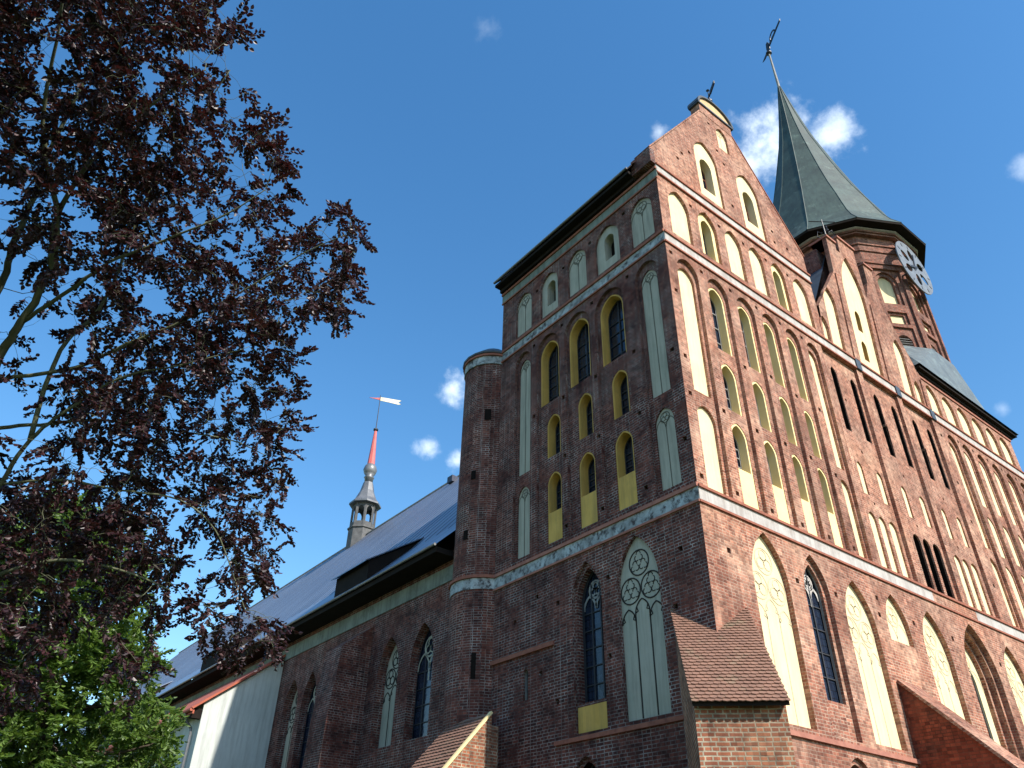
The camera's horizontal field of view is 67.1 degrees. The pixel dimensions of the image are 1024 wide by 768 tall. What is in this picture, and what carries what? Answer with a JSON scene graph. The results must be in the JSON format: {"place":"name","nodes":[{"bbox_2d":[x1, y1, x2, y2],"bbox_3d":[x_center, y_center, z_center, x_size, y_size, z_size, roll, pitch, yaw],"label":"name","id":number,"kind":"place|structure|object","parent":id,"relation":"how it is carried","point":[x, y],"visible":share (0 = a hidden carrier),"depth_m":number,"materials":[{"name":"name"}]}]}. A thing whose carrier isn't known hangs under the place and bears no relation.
{"place":"outdoors","nodes":[
{"label":"outdoors","id":0,"kind":"place"},
{"bbox_2d":[0,0,1023,762],"label":"sky","id":1,"kind":"structure","parent":0,"point":[464,133],"materials":[{"name":"blue"}]},
{"label":"ground","id":2,"kind":"structure","parent":0,"visible":0},
{"bbox_2d":[0,484,190,767],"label":"green tree","id":3,"kind":"object","parent":2,"relation":"on","point":[138,742],"visible":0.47,"depth_m":21.30,"materials":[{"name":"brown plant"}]},
{"bbox_2d":[0,0,377,725],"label":"copper beech tree","id":4,"kind":"object","parent":2,"relation":"on","point":[118,216],"visible":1,"depth_m":9.03,"materials":[{"name":"brown plant"}]},
{"bbox_2d":[105,654,285,767],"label":"annex","id":5,"kind":"object","parent":2,"relation":"on","point":[230,723],"visible":0.73,"depth_m":38.57,"materials":[{"name":"white paint"}]},
{"bbox_2d":[61,19,1023,767],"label":"cathedral","id":6,"kind":"structure","parent":2,"relation":"on","point":[737,481],"depth_m":29.26,"materials":[{"name":"red brick"}]},
{"bbox_2d":[281,692,296,767],"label":"blind window","id":7,"kind":"structure","parent":6,"relation":"in","point":[292,714],"depth_m":38.69,"materials":[{"name":"paint"}]},
{"bbox_2d":[299,682,315,767],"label":"window","id":8,"kind":"structure","parent":6,"relation":"in","point":[311,703],"depth_m":37.47,"materials":[{"name":"black glass"}]},
{"bbox_2d":[378,645,397,747],"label":"blind window","id":9,"kind":"structure","parent":6,"relation":"in","point":[392,670],"depth_m":32.31,"materials":[{"name":"paint"}]},
{"bbox_2d":[412,629,432,738],"bbox_3d":[-3.301,11.709,30.539,0.052,4.400,1.699,25,-41,-30],"label":"window","id":10,"kind":"structure","parent":6,"relation":"in","point":[423,686],"depth_m":30.62,"materials":[{"name":"black glass"}]},
{"bbox_2d":[525,670,527,699],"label":"window","id":11,"kind":"structure","parent":6,"relation":"in","point":[526,674],"depth_m":25.69,"materials":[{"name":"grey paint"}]},
{"bbox_2d":[542,273,557,317],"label":"window","id":12,"kind":"structure","parent":6,"relation":"in","point":[549,293],"depth_m":34.17,"materials":[{"name":"paint"}]},
{"bbox_2d":[541,340,559,407],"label":"window","id":13,"kind":"structure","parent":6,"relation":"in","point":[550,356],"depth_m":32.17,"materials":[{"name":"yellow paint"}]},
{"bbox_2d":[548,414,560,457],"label":"window","id":14,"kind":"structure","parent":6,"relation":"in","point":[554,436],"depth_m":30.19,"materials":[{"name":"yellow paint"}]},
{"bbox_2d":[548,472,562,543],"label":"window","id":15,"kind":"structure","parent":6,"relation":"in","point":[555,533],"depth_m":28.31,"materials":[{"name":"yellow paint"}]},
{"bbox_2d":[569,318,590,387],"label":"window","id":16,"kind":"structure","parent":6,"relation":"in","point":[580,364],"depth_m":31.02,"materials":[{"name":"yellow paint"}]},
{"bbox_2d":[578,393,593,439],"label":"window","id":17,"kind":"structure","parent":6,"relation":"in","point":[585,410],"depth_m":29.03,"materials":[{"name":"yellow paint"}]},
{"bbox_2d":[580,452,597,527],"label":"window","id":18,"kind":"structure","parent":6,"relation":"in","point":[589,515],"depth_m":27.25,"materials":[{"name":"yellow paint"}]},
{"bbox_2d":[584,762,595,767],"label":"window","id":19,"kind":"structure","parent":6,"relation":"in","point":[589,765],"depth_m":22.38,"materials":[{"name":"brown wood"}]},
{"bbox_2d":[582,571,605,702],"bbox_3d":[2.683,7.841,24.316,0.100,4.150,1.210,25,-41,-30],"label":"window","id":20,"kind":"structure","parent":6,"relation":"in","point":[593,639],"depth_m":24.35,"materials":[{"name":"black glass"}]},
{"bbox_2d":[597,226,619,275],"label":"window","id":21,"kind":"structure","parent":6,"relation":"in","point":[608,250],"depth_m":31.75,"materials":[{"name":"paint"}]},
{"bbox_2d":[600,295,626,366],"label":"window","id":22,"kind":"structure","parent":6,"relation":"in","point":[612,314],"depth_m":29.81,"materials":[{"name":"yellow paint"}]},
{"bbox_2d":[612,370,629,419],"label":"window","id":23,"kind":"structure","parent":6,"relation":"in","point":[621,402],"depth_m":27.86,"materials":[{"name":"yellow paint"}]},
{"bbox_2d":[616,431,637,509],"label":"window","id":24,"kind":"structure","parent":6,"relation":"in","point":[626,475],"depth_m":26.05,"materials":[{"name":"yellow paint"}]},
{"bbox_2d":[621,537,671,721],"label":"blind window","id":25,"kind":"structure","parent":6,"relation":"in","point":[647,680],"depth_m":22.35,"materials":[{"name":"paint"}]},
{"bbox_2d":[698,214,718,262],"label":"window","id":26,"kind":"structure","parent":6,"relation":"in","point":[706,232],"depth_m":31.59,"materials":[{"name":"beige paint"}]},
{"bbox_2d":[694,143,722,207],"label":"window","id":27,"kind":"structure","parent":6,"relation":"in","point":[709,186],"depth_m":34.49,"materials":[{"name":"beige paint"}]},
{"bbox_2d":[708,288,732,356],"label":"window","id":28,"kind":"structure","parent":6,"relation":"in","point":[718,313],"depth_m":29.14,"materials":[{"name":"beige paint"}]},
{"bbox_2d":[721,364,741,415],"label":"window","id":29,"kind":"structure","parent":6,"relation":"in","point":[733,402],"depth_m":27.29,"materials":[{"name":"beige paint"}]},
{"bbox_2d":[732,424,758,509],"bbox_3d":[7.440,2.699,25.310,0.850,3.100,0.360,25,-41,-30],"label":"window","id":30,"kind":"structure","parent":6,"relation":"in","point":[741,448],"depth_m":25.49,"materials":[{"name":"beige paint"}]},
{"bbox_2d":[738,306,760,372],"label":"window","id":31,"kind":"structure","parent":6,"relation":"in","point":[746,327],"depth_m":29.93,"materials":[{"name":"beige paint"}]},
{"bbox_2d":[736,176,764,240],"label":"window","id":32,"kind":"structure","parent":6,"relation":"in","point":[749,207],"depth_m":35.91,"materials":[{"name":"beige paint"}]},
{"bbox_2d":[752,382,771,431],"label":"window","id":33,"kind":"structure","parent":6,"relation":"in","point":[759,395],"depth_m":28.09,"materials":[{"name":"beige paint"}]},
{"bbox_2d":[763,322,784,387],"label":"window","id":34,"kind":"structure","parent":6,"relation":"in","point":[772,348],"depth_m":30.63,"materials":[{"name":"beige paint"}]},
{"bbox_2d":[764,440,789,523],"bbox_3d":[8.767,3.316,26.152,0.785,3.100,0.360,25,-41,-30],"label":"window","id":35,"kind":"structure","parent":6,"relation":"in","point":[779,495],"depth_m":26.29,"materials":[{"name":"beige paint"}]},
{"bbox_2d":[771,265,789,310],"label":"window","id":36,"kind":"structure","parent":6,"relation":"in","point":[778,282],"depth_m":33.92,"materials":[{"name":"beige paint"}]},
{"bbox_2d":[752,536,810,728],"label":"blind window","id":37,"kind":"structure","parent":6,"relation":"in","point":[778,634],"depth_m":22.32,"materials":[{"name":"beige paint"}]},
{"bbox_2d":[779,397,796,445],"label":"window","id":38,"kind":"structure","parent":6,"relation":"in","point":[785,409],"depth_m":28.80,"materials":[{"name":"beige paint"}]},
{"bbox_2d":[787,337,808,401],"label":"window","id":39,"kind":"structure","parent":6,"relation":"in","point":[798,374],"depth_m":31.34,"materials":[{"name":"beige paint"}]},
{"bbox_2d":[792,455,817,536],"bbox_3d":[9.983,3.882,26.924,0.720,3.100,0.360,25,-41,-30],"label":"window","id":40,"kind":"structure","parent":6,"relation":"in","point":[810,523],"depth_m":27.02,"materials":[{"name":"beige paint"}]},
{"bbox_2d":[804,411,821,458],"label":"window","id":41,"kind":"structure","parent":6,"relation":"in","point":[809,421],"depth_m":29.52,"materials":[{"name":"beige paint"}]},
{"bbox_2d":[804,567,842,703],"bbox_3d":[9.434,7.629,23.817,0.980,4.220,0.100,25,-41,-30],"label":"window","id":42,"kind":"structure","parent":6,"relation":"in","point":[831,683],"depth_m":23.82,"materials":[{"name":"blue glass"}]},
{"bbox_2d":[817,468,842,547],"bbox_3d":[11.183,4.440,27.685,0.684,3.100,0.360,25,-41,-30],"label":"window","id":43,"kind":"structure","parent":6,"relation":"in","point":[833,522],"depth_m":27.75,"materials":[{"name":"beige paint"}]},
{"bbox_2d":[830,368,850,430],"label":"window","id":44,"kind":"structure","parent":6,"relation":"in","point":[832,372],"depth_m":32.73,"materials":[{"name":"brown wood"}]},
{"bbox_2d":[850,380,870,442],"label":"window","id":45,"kind":"structure","parent":6,"relation":"in","point":[852,385],"depth_m":33.48,"materials":[{"name":"brown wood"}]},
{"bbox_2d":[845,585,901,749],"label":"blind window","id":46,"kind":"structure","parent":6,"relation":"in","point":[870,668],"depth_m":24.42,"materials":[{"name":"beige paint"}]},
{"bbox_2d":[873,395,894,456],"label":"window","id":47,"kind":"structure","parent":6,"relation":"in","point":[876,402],"depth_m":34.37,"materials":[{"name":"brown wood"}]},
{"bbox_2d":[886,598,909,645],"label":"blind window","id":48,"kind":"structure","parent":6,"relation":"in","point":[897,631],"depth_m":26.79,"materials":[{"name":"beige paint"}]},
{"bbox_2d":[891,407,912,467],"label":"window","id":49,"kind":"structure","parent":6,"relation":"in","point":[894,414],"depth_m":35.13,"materials":[{"name":"brown wood"}]},
{"bbox_2d":[913,535,932,588],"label":"window","id":50,"kind":"structure","parent":6,"relation":"in","point":[918,548],"depth_m":30.74,"materials":[{"name":"brown wood"}]},
{"bbox_2d":[912,420,933,479],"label":"window","id":51,"kind":"structure","parent":6,"relation":"in","point":[915,428],"depth_m":36.03,"materials":[{"name":"brown wood"}]},
{"bbox_2d":[923,540,941,592],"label":"window","id":52,"kind":"structure","parent":6,"relation":"in","point":[926,547],"depth_m":31.09,"materials":[{"name":"brown wood"}]},
{"bbox_2d":[927,430,948,488],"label":"window","id":53,"kind":"structure","parent":6,"relation":"in","point":[930,438],"depth_m":36.73,"materials":[{"name":"brown wood"}]},
{"bbox_2d":[933,545,952,597],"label":"window","id":54,"kind":"structure","parent":6,"relation":"in","point":[938,558],"depth_m":31.51,"materials":[{"name":"brown wood"}]},
{"bbox_2d":[923,615,964,719],"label":"blind window","id":55,"kind":"structure","parent":6,"relation":"in","point":[945,684],"depth_m":27.42,"materials":[{"name":"beige paint"}]},
{"bbox_2d":[965,650,1000,745],"bbox_3d":[17.352,13.318,28.044,1.940,8.180,0.132,25,-41,-30],"label":"window","id":56,"kind":"structure","parent":6,"relation":"in","point":[976,681],"depth_m":29.37,"materials":[{"name":"beige paint"}]},
{"bbox_2d":[1004,652,1023,723],"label":"blind window","id":57,"kind":"structure","parent":6,"relation":"in","point":[1017,686],"depth_m":30.82,"materials":[{"name":"beige paint"}]}
]}

